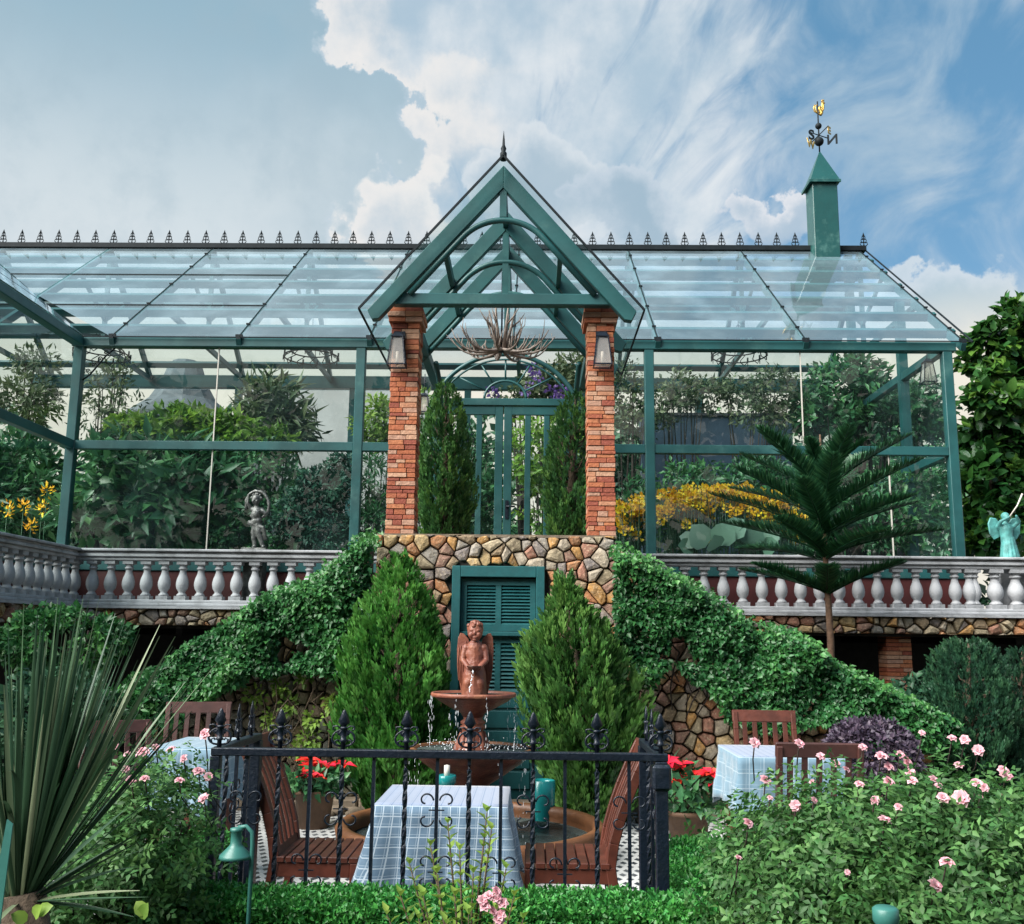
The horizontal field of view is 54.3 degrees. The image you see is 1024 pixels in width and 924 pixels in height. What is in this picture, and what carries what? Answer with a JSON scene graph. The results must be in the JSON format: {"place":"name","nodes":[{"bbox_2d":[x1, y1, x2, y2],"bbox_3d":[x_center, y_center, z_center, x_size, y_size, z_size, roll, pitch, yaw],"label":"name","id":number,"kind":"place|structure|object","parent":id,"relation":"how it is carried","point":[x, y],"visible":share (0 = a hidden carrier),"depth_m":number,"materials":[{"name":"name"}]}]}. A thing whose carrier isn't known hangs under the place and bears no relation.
{"place":"outdoors","nodes":[
{"label":"outdoors","id":0,"kind":"place"},
{"bbox_2d":[55,503,124,547],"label":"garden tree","id":1,"kind":"object","parent":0,"point":[74,544],"depth_m":26.81,"materials":[{"name":"green plant"}]},
{"bbox_2d":[102,671,184,780],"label":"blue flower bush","id":2,"kind":"object","parent":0,"point":[154,701],"visible":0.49,"depth_m":7.96,"materials":[{"name":"green plant"}]},
{"bbox_2d":[0,0,1023,608],"label":"sky","id":3,"kind":"structure","parent":0,"point":[657,118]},
{"bbox_2d":[2,742,1023,872],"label":"ground","id":4,"kind":"structure","parent":0,"point":[121,747],"depth_m":12.55,"materials":[{"name":"green plant"}]},
{"bbox_2d":[0,819,12,923],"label":"garden stake","id":5,"kind":"object","parent":4,"relation":"on","point":[5,851],"visible":1,"depth_m":2.20,"materials":[{"name":"green metal"}]},
{"bbox_2d":[0,433,76,546],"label":"garden tree","id":6,"kind":"object","parent":4,"relation":"on","point":[3,440],"depth_m":26.02,"materials":[{"name":"green plant"}]},
{"bbox_2d":[11,901,148,923],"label":"leafy seedling","id":7,"kind":"object","parent":4,"relation":"on","point":[141,909],"visible":1,"depth_m":2.46,"materials":[{"name":"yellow plant"}]},
{"bbox_2d":[0,600,216,923],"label":"spiky plant","id":8,"kind":"object","parent":4,"relation":"on","point":[45,797],"visible":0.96,"depth_m":2.62,"materials":[{"name":"green plant"}]},
{"bbox_2d":[44,728,247,923],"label":"rose bush","id":9,"kind":"object","parent":4,"relation":"on","point":[144,875],"visible":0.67,"depth_m":3.77,"materials":[{"name":"green plant"}]},
{"bbox_2d":[126,359,223,532],"bbox_3d":[-7.382,1.478,21.808,3.100,7.622,2.948,0,-10,1],"label":"tent hut","id":10,"kind":"object","parent":4,"relation":"on","point":[202,396],"visible":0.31,"depth_m":21.70,"materials":[{"name":"grey fabric"}]},
{"bbox_2d":[218,824,253,923],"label":"path lamp","id":11,"kind":"object","parent":4,"relation":"on","point":[235,850],"visible":1,"depth_m":3.75,"materials":[{"name":"green metal"}]},
{"bbox_2d":[151,548,374,797],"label":"stone wall","id":12,"kind":"structure","parent":4,"relation":"on","point":[328,690],"depth_m":9.30,"materials":[{"name":"stone"}]},
{"bbox_2d":[121,527,383,740],"bbox_3d":[-2.420,1.798,9.624,2.280,2.335,1.590,0,-10,1],"label":"ivy","id":13,"kind":"object","parent":12,"relation":"attached to","point":[238,648],"visible":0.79,"depth_m":9.12,"materials":[{"name":"green plant"}]},
{"bbox_2d":[238,389,427,549],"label":"grey wall","id":14,"kind":"structure","parent":4,"relation":"on","point":[333,414],"depth_m":23.60,"materials":[{"name":"paint"}]},
{"bbox_2d":[100,878,741,923],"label":"box hedge","id":15,"kind":"object","parent":4,"relation":"on","point":[353,902],"visible":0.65,"depth_m":3.93,"materials":[{"name":"green plant"}]},
{"bbox_2d":[382,803,528,923],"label":"flowering shrub","id":16,"kind":"object","parent":4,"relation":"on","point":[498,914],"visible":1,"depth_m":3.33,"materials":[{"name":"green plant"}]},
{"bbox_2d":[454,428,517,534],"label":"garden tree","id":17,"kind":"object","parent":4,"relation":"on","point":[514,531],"visible":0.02,"depth_m":25.44,"materials":[{"name":"green plant"}]},
{"bbox_2d":[358,133,644,798],"bbox_3d":[-0.092,0.208,11.651,2.888,6.789,3.829,0,-10,1],"label":"entrance porch","id":18,"kind":"object","parent":4,"relation":"on","point":[459,570],"visible":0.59,"depth_m":10.20,"materials":[{"name":"stone"}]},
{"bbox_2d":[386,331,406,368],"bbox_3d":[-1.175,-1.177,10.270,0.190,0.408,0.220,0,-10,1],"label":"wall lantern","id":19,"kind":"object","parent":18,"relation":"attached to","point":[397,345],"depth_m":10.29,"materials":[{"name":"black metal"}]},
{"bbox_2d":[421,374,428,414],"bbox_3d":[-1.146,-0.897,13.079,0.146,0.529,0.146,0,-10,1],"label":"hanging lantern","id":20,"kind":"object","parent":18,"relation":"hanging from","point":[424,394],"visible":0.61,"depth_m":13.05,"materials":[{"name":"black metal"}]},
{"bbox_2d":[417,378,480,533],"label":"cypress","id":21,"kind":"object","parent":18,"relation":"on","point":[451,516],"visible":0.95,"depth_m":11.22,"materials":[{"name":"green plant"}]},
{"bbox_2d":[458,691,534,798],"bbox_3d":[-0.151,2.753,9.725,0.749,1.025,0.075,0,-10,1],"label":"door panel","id":22,"kind":"structure","parent":18,"relation":"in","point":[499,725],"depth_m":9.71,"materials":[{"name":"teal paint"}]},
{"bbox_2d":[446,287,554,361],"bbox_3d":[-0.130,-1.702,11.507,1.259,1.009,1.054,0,-10,1],"label":"antler chandelier","id":23,"kind":"object","parent":18,"relation":"hanging from","point":[503,343],"visible":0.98,"depth_m":11.35,"materials":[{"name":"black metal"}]},
{"bbox_2d":[540,388,586,534],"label":"cypress","id":24,"kind":"object","parent":18,"relation":"on","point":[564,507],"visible":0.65,"depth_m":11.19,"materials":[{"name":"green plant"}]},
{"bbox_2d":[593,331,612,368],"bbox_3d":[0.926,-1.172,10.232,0.190,0.406,0.220,0,-10,1],"label":"wall lantern","id":25,"kind":"object","parent":18,"relation":"attached to","point":[602,344],"depth_m":10.26,"materials":[{"name":"black metal"}]},
{"bbox_2d":[0,367,1022,605],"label":"thicket","id":26,"kind":"object","parent":4,"relation":"on","point":[984,600],"depth_m":29.04,"materials":[{"name":"green plant"}]},
{"bbox_2d":[0,599,1023,741],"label":"stone terrace","id":27,"kind":"structure","parent":4,"relation":"on","point":[886,647],"depth_m":12.64,"materials":[{"name":"stone"}]},
{"bbox_2d":[0,532,376,606],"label":"balustrade","id":28,"kind":"object","parent":27,"relation":"on","point":[18,574],"visible":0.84,"depth_m":12.84,"materials":[{"name":"stone"}]},
{"bbox_2d":[240,548,269,600],"bbox_3d":[-3.400,1.520,13.168,0.340,0.758,0.260,0,-10,1],"label":"pedestal","id":29,"kind":"object","parent":27,"relation":"on","point":[246,576],"visible":0.27,"depth_m":13.07,"materials":[{"name":"grey stone"}]},
{"bbox_2d":[244,489,270,547],"bbox_3d":[-3.409,0.760,13.301,0.344,0.804,0.173,-3,-11,18],"label":"cherub statue","id":30,"kind":"object","parent":29,"relation":"on","point":[258,530],"visible":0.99,"depth_m":13.26,"materials":[{"name":"grey stone"}]},
{"bbox_2d":[230,673,346,780],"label":"creeper","id":31,"kind":"object","parent":27,"relation":"attached to","point":[311,726],"visible":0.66,"depth_m":9.14,"materials":[{"name":"green plant"}]},
{"bbox_2d":[0,99,972,609],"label":"greenhouse","id":32,"kind":"object","parent":27,"relation":"on","point":[50,309],"visible":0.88,"depth_m":15.22,"materials":[{"name":"teal paint"}]},
{"bbox_2d":[1,481,58,539],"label":"yellow flower bed","id":33,"kind":"object","parent":32,"relation":"on","point":[40,506],"visible":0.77,"depth_m":14.62,"materials":[{"name":"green plant"}]},
{"bbox_2d":[0,337,70,459],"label":"leafy tree","id":34,"kind":"object","parent":32,"relation":"on","point":[34,407],"visible":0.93,"depth_m":17.27,"materials":[{"name":"green plant"}]},
{"bbox_2d":[0,419,90,542],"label":"dark shrub","id":35,"kind":"object","parent":32,"relation":"on","point":[19,480],"visible":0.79,"depth_m":15.63,"materials":[{"name":"green plant"}]},
{"bbox_2d":[72,302,131,366],"bbox_3d":[-6.381,-2.048,15.610,0.868,0.932,0.865,0,-10,1],"label":"iron chandelier","id":36,"kind":"object","parent":32,"relation":"hanging from","point":[119,354],"visible":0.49,"depth_m":15.78,"materials":[{"name":"black metal"}]},
{"bbox_2d":[64,354,150,547],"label":"thin tree","id":37,"kind":"object","parent":32,"relation":"on","point":[114,373],"visible":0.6,"depth_m":16.62,"materials":[{"name":"green plant"}]},
{"bbox_2d":[34,414,270,548],"bbox_3d":[-5.233,0.685,14.804,3.337,2.907,2.200,0,-10,1],"label":"broadleaf shrub","id":38,"kind":"object","parent":32,"relation":"on","point":[167,492],"visible":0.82,"depth_m":14.29,"materials":[{"name":"green plant"}]},
{"bbox_2d":[101,398,302,536],"bbox_3d":[-4.953,0.618,15.658,3.343,3.334,1.290,0,-10,1],"label":"lime shrub","id":39,"kind":"object","parent":32,"relation":"on","point":[181,418],"visible":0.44,"depth_m":15.59,"materials":[{"name":"green plant"}]},
{"bbox_2d":[196,427,309,549],"bbox_3d":[-3.869,0.779,15.044,2.265,2.832,1.809,0,-10,1],"label":"fern bush","id":40,"kind":"object","parent":32,"relation":"on","point":[292,473],"visible":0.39,"depth_m":14.74,"materials":[{"name":"green plant"}]},
{"bbox_2d":[227,361,332,540],"bbox_3d":[-3.852,0.298,16.167,1.889,4.164,1.617,0,-10,1],"label":"palm bush","id":41,"kind":"object","parent":32,"relation":"on","point":[271,400],"visible":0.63,"depth_m":16.14,"materials":[{"name":"green plant"}]},
{"bbox_2d":[283,304,339,368],"bbox_3d":[-3.108,-2.017,15.547,0.868,0.940,0.865,0,-10,1],"label":"iron chandelier","id":42,"kind":"object","parent":32,"relation":"hanging from","point":[330,352],"visible":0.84,"depth_m":15.67,"materials":[{"name":"black metal"}]},
{"bbox_2d":[267,452,365,550],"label":"blue conifer","id":43,"kind":"object","parent":32,"relation":"on","point":[317,519],"visible":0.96,"depth_m":14.36,"materials":[{"name":"green plant"}]},
{"bbox_2d":[360,452,387,548],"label":"dark shrub","id":44,"kind":"object","parent":32,"relation":"on","point":[371,515],"visible":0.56,"depth_m":15.04,"materials":[{"name":"green plant"}]},
{"bbox_2d":[345,387,433,532],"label":"yellow leaf shrub","id":45,"kind":"object","parent":32,"relation":"on","point":[377,426],"visible":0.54,"depth_m":16.07,"materials":[{"name":"green plant"}]},
{"bbox_2d":[416,406,503,534],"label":"glass door","id":46,"kind":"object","parent":32,"relation":"on","point":[488,476],"visible":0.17,"depth_m":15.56,"materials":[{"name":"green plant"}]},
{"bbox_2d":[455,352,585,534],"bbox_3d":[0.412,0.240,16.830,2.680,4.612,1.549,0,-10,1],"label":"flowering tree","id":47,"kind":"object","parent":32,"relation":"on","point":[552,389],"visible":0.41,"depth_m":16.66,"materials":[{"name":"purple plant"}]},
{"bbox_2d":[503,406,570,534],"bbox_3d":[0.343,0.292,13.593,0.924,2.151,0.122,0,-10,1],"label":"door","id":48,"kind":"structure","parent":32,"relation":"in","point":[509,411],"depth_m":13.68,"materials":[{"name":"teal paint"}]},
{"bbox_2d":[511,401,585,534],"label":"glass door","id":49,"kind":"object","parent":32,"relation":"on","point":[536,480],"visible":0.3,"depth_m":15.43,"materials":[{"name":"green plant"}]},
{"bbox_2d":[614,355,665,551],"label":"airy tree","id":50,"kind":"object","parent":32,"relation":"on","point":[623,416],"visible":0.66,"depth_m":16.26,"materials":[{"name":"green plant"}]},
{"bbox_2d":[635,364,732,553],"bbox_3d":[2.875,0.418,16.470,1.707,4.186,0.989,0,-10,1],"label":"airy tree","id":51,"kind":"object","parent":32,"relation":"on","point":[676,401],"visible":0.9,"depth_m":16.62,"materials":[{"name":"green plant"}]},
{"bbox_2d":[615,481,808,554],"bbox_3d":[2.822,1.177,13.972,2.967,1.858,0.604,0,-10,1],"label":"yellow flower bed","id":52,"kind":"object","parent":32,"relation":"on","point":[696,507],"visible":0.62,"depth_m":13.96,"materials":[{"name":"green plant"}]},
{"bbox_2d":[638,412,793,554],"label":"wall","id":53,"kind":"structure","parent":32,"relation":"on","point":[715,429],"depth_m":18.80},
{"bbox_2d":[678,517,779,554],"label":"lily plant","id":54,"kind":"object","parent":32,"relation":"on","point":[698,536],"visible":0.77,"depth_m":13.70,"materials":[{"name":"green plant"}]},
{"bbox_2d":[711,306,767,366],"bbox_3d":[3.500,-1.998,15.427,0.868,0.868,0.865,0,-10,1],"label":"iron chandelier","id":55,"kind":"object","parent":32,"relation":"hanging from","point":[733,362],"visible":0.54,"depth_m":15.64,"materials":[{"name":"black metal"}]},
{"bbox_2d":[705,361,811,554],"bbox_3d":[4.145,0.426,16.698,1.871,4.280,1.109,0,-10,1],"label":"airy tree","id":56,"kind":"object","parent":32,"relation":"on","point":[773,407],"visible":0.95,"depth_m":16.78,"materials":[{"name":"green plant"}]},
{"bbox_2d":[615,444,963,555],"bbox_3d":[4.152,1.011,15.360,5.486,2.682,1.730,0,-10,1],"label":"dark shrub","id":57,"kind":"object","parent":32,"relation":"on","point":[924,515],"visible":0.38,"depth_m":15.16,"materials":[{"name":"green plant"}]},
{"bbox_2d":[775,341,962,555],"bbox_3d":[6.138,0.293,17.067,3.475,4.737,1.634,0,-10,1],"label":"broad tree","id":58,"kind":"object","parent":32,"relation":"on","point":[865,380],"visible":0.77,"depth_m":17.01,"materials":[{"name":"green plant"}]},
{"bbox_2d":[919,354,937,384],"bbox_3d":[5.934,-1.348,14.253,0.190,0.462,0.190,0,-10,1],"label":"hanging lantern","id":59,"kind":"object","parent":32,"relation":"hanging from","point":[927,361],"visible":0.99,"depth_m":14.23,"materials":[{"name":"black metal"}]},
{"bbox_2d":[632,553,1023,614],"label":"balustrade","id":60,"kind":"object","parent":27,"relation":"on","point":[970,568],"visible":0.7,"depth_m":12.70,"materials":[{"name":"stone"}]},
{"bbox_2d":[999,573,1023,604],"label":"pedestal","id":61,"kind":"object","parent":27,"relation":"on","point":[1004,580],"visible":0.02,"depth_m":12.93,"materials":[{"name":"stone"}]},
{"bbox_2d":[988,493,1022,556],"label":"verdigris statue","id":62,"kind":"object","parent":61,"relation":"on","point":[1005,531],"visible":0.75,"depth_m":13.05,"materials":[{"name":"teal metal"}]},
{"bbox_2d":[578,421,639,551],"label":"garden tree","id":63,"kind":"object","parent":4,"relation":"on","point":[618,464],"visible":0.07,"depth_m":26.61,"materials":[{"name":"green plant"}]},
{"bbox_2d":[614,551,932,802],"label":"staircase","id":64,"kind":"structure","parent":4,"relation":"on","point":[703,734],"depth_m":9.22,"materials":[{"name":"stone"}]},
{"bbox_2d":[608,541,965,776],"bbox_3d":[2.480,2.004,9.553,3.156,2.450,1.543,0,-10,1],"label":"ivy","id":65,"kind":"object","parent":64,"relation":"attached to","point":[812,670],"visible":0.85,"depth_m":9.03,"materials":[{"name":"green plant"}]},
{"bbox_2d":[708,421,944,657],"bbox_3d":[3.483,1.585,11.036,2.375,3.945,2.403,9,-13,-38],"label":"norfolk pine","id":66,"kind":"object","parent":4,"relation":"on","point":[822,473],"visible":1,"depth_m":10.93,"materials":[{"name":"green plant"}]},
{"bbox_2d":[675,730,1023,923],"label":"rose bush","id":67,"kind":"object","parent":4,"relation":"on","point":[936,882],"visible":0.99,"depth_m":3.42,"materials":[{"name":"green plant"}]},
{"bbox_2d":[799,414,967,556],"bbox_3d":[9.833,2.417,25.384,4.238,7.465,4.521,10,-14,-43],"label":"garden tree","id":68,"kind":"object","parent":4,"relation":"on","point":[937,541],"visible":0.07,"depth_m":24.98,"materials":[{"name":"green plant"}]},
{"bbox_2d":[872,904,899,923],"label":"bollard light","id":69,"kind":"object","parent":4,"relation":"on","point":[884,914],"visible":1,"depth_m":2.78,"materials":[{"name":"teal metal"}]},
{"bbox_2d":[889,670,963,776],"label":"dark shrub","id":70,"kind":"object","parent":4,"relation":"on","point":[914,681],"visible":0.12,"depth_m":10.22,"materials":[{"name":"green plant"}]},
{"bbox_2d":[914,635,1023,804],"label":"clipped shrub","id":71,"kind":"object","parent":4,"relation":"on","point":[1005,745],"visible":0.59,"depth_m":9.67,"materials":[{"name":"green plant"}]},
{"bbox_2d":[943,290,1023,556],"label":"fig tree","id":72,"kind":"object","parent":4,"relation":"on","point":[990,432],"visible":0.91,"depth_m":15.34,"materials":[{"name":"green plant"}]},
{"bbox_2d":[973,645,1023,792],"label":"clipped shrub","id":73,"kind":"object","parent":4,"relation":"on","point":[1011,652],"visible":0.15,"depth_m":10.78,"materials":[{"name":"green plant"}]},
{"bbox_2d":[53,810,982,912],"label":"patio","id":74,"kind":"structure","parent":0,"point":[329,832],"depth_m":7.28,"materials":[{"name":"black tile"}]},
{"bbox_2d":[0,663,129,778],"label":"dark shrub","id":75,"kind":"object","parent":74,"relation":"on","point":[26,682],"visible":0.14,"depth_m":7.61,"materials":[{"name":"green plant"}]},
{"bbox_2d":[0,598,138,679],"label":"fern clump","id":76,"kind":"object","parent":74,"relation":"on","point":[27,625],"visible":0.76,"depth_m":9.16,"materials":[{"name":"green plant"}]},
{"bbox_2d":[71,719,151,862],"bbox_3d":[-2.578,2.206,6.501,0.460,0.981,0.553,6,-11,-28],"label":"slatted chair","id":77,"kind":"object","parent":74,"relation":"on","point":[136,726],"visible":0.11,"depth_m":6.80,"materials":[{"name":"brown wood"}]},
{"bbox_2d":[146,702,231,843],"bbox_3d":[-2.324,2.295,7.216,0.480,1.061,0.592,3,-10,-11],"label":"slatted chair","id":78,"kind":"object","parent":74,"relation":"on","point":[198,709],"visible":0.23,"depth_m":7.51,"materials":[{"name":"brown wood"}]},
{"bbox_2d":[157,798,232,843],"bbox_3d":[-2.042,2.259,6.441,0.360,0.851,0.660,0,-10,1],"label":"dining table","id":79,"kind":"object","parent":74,"relation":"on","point":[228,813],"visible":0.06,"depth_m":6.68,"materials":[{"name":"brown wood"}]},
{"bbox_2d":[145,737,243,816],"bbox_3d":[-2.039,2.057,6.476,0.547,0.459,0.835,0,-10,1],"label":"tablecloth","id":80,"kind":"object","parent":79,"relation":"on","point":[197,743],"visible":0.25,"depth_m":6.22,"materials":[{"name":"blue fabric"}]},
{"bbox_2d":[153,827,238,881],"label":"box hedge","id":81,"kind":"object","parent":74,"relation":"on","point":[225,876],"visible":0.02,"depth_m":5.13,"materials":[{"name":"green plant"}]},
{"bbox_2d":[242,732,364,885],"bbox_3d":[-1.095,1.988,5.304,0.650,1.027,0.500,0,-10,1],"label":"slatted chair","id":82,"kind":"object","parent":74,"relation":"on","point":[290,841],"visible":0.65,"depth_m":5.21,"materials":[{"name":"brown wood"}]},
{"bbox_2d":[274,757,358,829],"bbox_3d":[-1.623,2.728,8.247,0.676,0.566,0.640,6,-11,-26],"label":"potted poinsettia","id":83,"kind":"object","parent":74,"relation":"on","point":[325,775],"visible":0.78,"depth_m":8.15,"materials":[{"name":"red plant"}]},
{"bbox_2d":[327,547,458,808],"bbox_3d":[-1.037,1.941,8.847,1.176,2.381,1.226,0,-10,1],"label":"golden conifer","id":84,"kind":"object","parent":74,"relation":"on","point":[388,691],"visible":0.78,"depth_m":8.56,"materials":[{"name":"green plant"}]},
{"bbox_2d":[203,701,672,892],"bbox_3d":[-0.326,1.782,4.712,2.093,1.226,0.732,0,-10,1],"label":"iron fence","id":85,"kind":"object","parent":74,"relation":"on","point":[655,781],"visible":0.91,"depth_m":4.45,"materials":[{"name":"black metal"}]},
{"bbox_2d":[335,690,602,885],"bbox_3d":[-0.293,2.278,7.321,1.960,1.159,1.960,0,-10,1],"label":"fountain","id":86,"kind":"object","parent":74,"relation":"on","point":[580,824],"visible":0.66,"depth_m":7.28,"materials":[{"name":"stone"}]},
{"bbox_2d":[457,620,493,694],"bbox_3d":[-0.280,1.507,7.418,0.276,0.660,0.267,0,-10,1],"label":"angel statue","id":87,"kind":"object","parent":86,"relation":"on","point":[474,661],"visible":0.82,"depth_m":7.43,"materials":[{"name":"ceramic"}]},
{"bbox_2d":[236,796,723,817],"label":"stone kerb","id":88,"kind":"structure","parent":74,"relation":"on","point":[347,801],"depth_m":9.00,"materials":[{"name":"grey stone"}]},
{"bbox_2d":[331,805,638,822],"bbox_3d":[0.000,3.086,8.759,3.538,0.100,0.378,0,-10,1],"label":"rock border","id":89,"kind":"object","parent":74,"relation":"on","point":[350,810],"visible":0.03,"depth_m":8.74,"materials":[{"name":"stone"}]},
{"bbox_2d":[535,778,554,821],"bbox_3d":[0.251,2.760,7.988,0.190,0.415,0.190,0,-10,1],"label":"glazed pot","id":90,"kind":"object","parent":74,"relation":"on","point":[545,786],"visible":0.6,"depth_m":7.92,"materials":[{"name":"teal ceramic"}]},
{"bbox_2d":[524,737,644,888],"bbox_3d":[0.393,1.992,5.227,0.650,1.027,0.500,0,-10,1],"label":"slatted chair","id":91,"kind":"object","parent":74,"relation":"on","point":[611,836],"visible":0.77,"depth_m":5.03,"materials":[{"name":"brown wood"}]},
{"bbox_2d":[511,568,659,822],"bbox_3d":[0.632,2.020,8.669,1.198,2.212,1.107,-7,-13,38],"label":"golden conifer","id":92,"kind":"object","parent":74,"relation":"on","point":[568,688],"visible":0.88,"depth_m":8.40,"materials":[{"name":"green plant"}]},
{"bbox_2d":[637,748,725,837],"bbox_3d":[1.291,2.479,7.244,0.752,0.772,0.588,0,-10,1],"label":"potted poinsettia","id":93,"kind":"object","parent":74,"relation":"on","point":[687,773],"visible":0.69,"depth_m":7.12,"materials":[{"name":"green plant"}]},
{"bbox_2d":[655,833,770,912],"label":"box hedge","id":94,"kind":"object","parent":74,"relation":"on","point":[684,851],"visible":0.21,"depth_m":4.65,"materials":[{"name":"green plant"}]},
{"bbox_2d":[732,710,798,847],"bbox_3d":[1.823,2.298,6.972,0.460,1.065,0.553,0,-10,3],"label":"slatted chair","id":95,"kind":"object","parent":74,"relation":"on","point":[774,717],"visible":0.16,"depth_m":7.27,"materials":[{"name":"brown wood"}]},
{"bbox_2d":[726,804,808,851],"bbox_3d":[1.731,2.302,6.418,0.609,0.842,0.660,0,-10,1],"label":"dining table","id":96,"kind":"object","parent":74,"relation":"on","point":[731,826],"visible":0.11,"depth_m":6.68,"materials":[{"name":"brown wood"}]},
{"bbox_2d":[712,745,844,823],"bbox_3d":[1.734,2.079,6.460,0.779,0.406,0.839,0,-10,1],"label":"tablecloth","id":97,"kind":"object","parent":96,"relation":"on","point":[734,768],"visible":0.48,"depth_m":6.14,"materials":[{"name":"blue fabric"}]},
{"bbox_2d":[762,742,863,875],"bbox_3d":[1.769,2.139,5.870,0.500,0.992,0.534,0,-10,3],"label":"slatted chair","id":98,"kind":"object","parent":74,"relation":"on","point":[789,751],"visible":0.16,"depth_m":5.71,"materials":[{"name":"brown wood"}]},
{"bbox_2d":[821,714,927,840],"bbox_3d":[2.606,2.368,7.259,0.832,1.045,0.802,9,-13,-39],"label":"purple shrub","id":99,"kind":"object","parent":74,"relation":"on","point":[892,733],"visible":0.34,"depth_m":7.13,"materials":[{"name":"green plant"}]},
{"bbox_3d":[-0.358,2.151,5.313,0.655,0.709,0.680,0,-10,1],"label":"dining table","id":100,"kind":"object","parent":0,"visible":0},
{"bbox_2d":[351,785,524,891],"bbox_3d":[-0.361,2.038,5.331,0.916,0.500,0.918,0,-10,1],"label":"tablecloth","id":101,"kind":"object","parent":100,"relation":"on","point":[387,840],"visible":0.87,"depth_m":4.99,"materials":[{"name":"blue fabric"}]},
{"bbox_2d":[439,774,455,784],"bbox_3d":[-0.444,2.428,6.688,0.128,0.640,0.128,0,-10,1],"label":"candle bowl","id":102,"kind":"object","parent":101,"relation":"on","point":[448,780],"visible":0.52,"depth_m":6.69,"materials":[{"name":"teal ceramic"}]},
{"bbox_2d":[444,765,449,775],"bbox_3d":[-0.440,2.090,6.748,0.040,0.083,0.038,0,-10,1],"label":"candle","id":103,"kind":"object","parent":102,"relation":"on","point":[446,770],"visible":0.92,"depth_m":6.73,"materials":[{"name":"white wax"}]}
]}

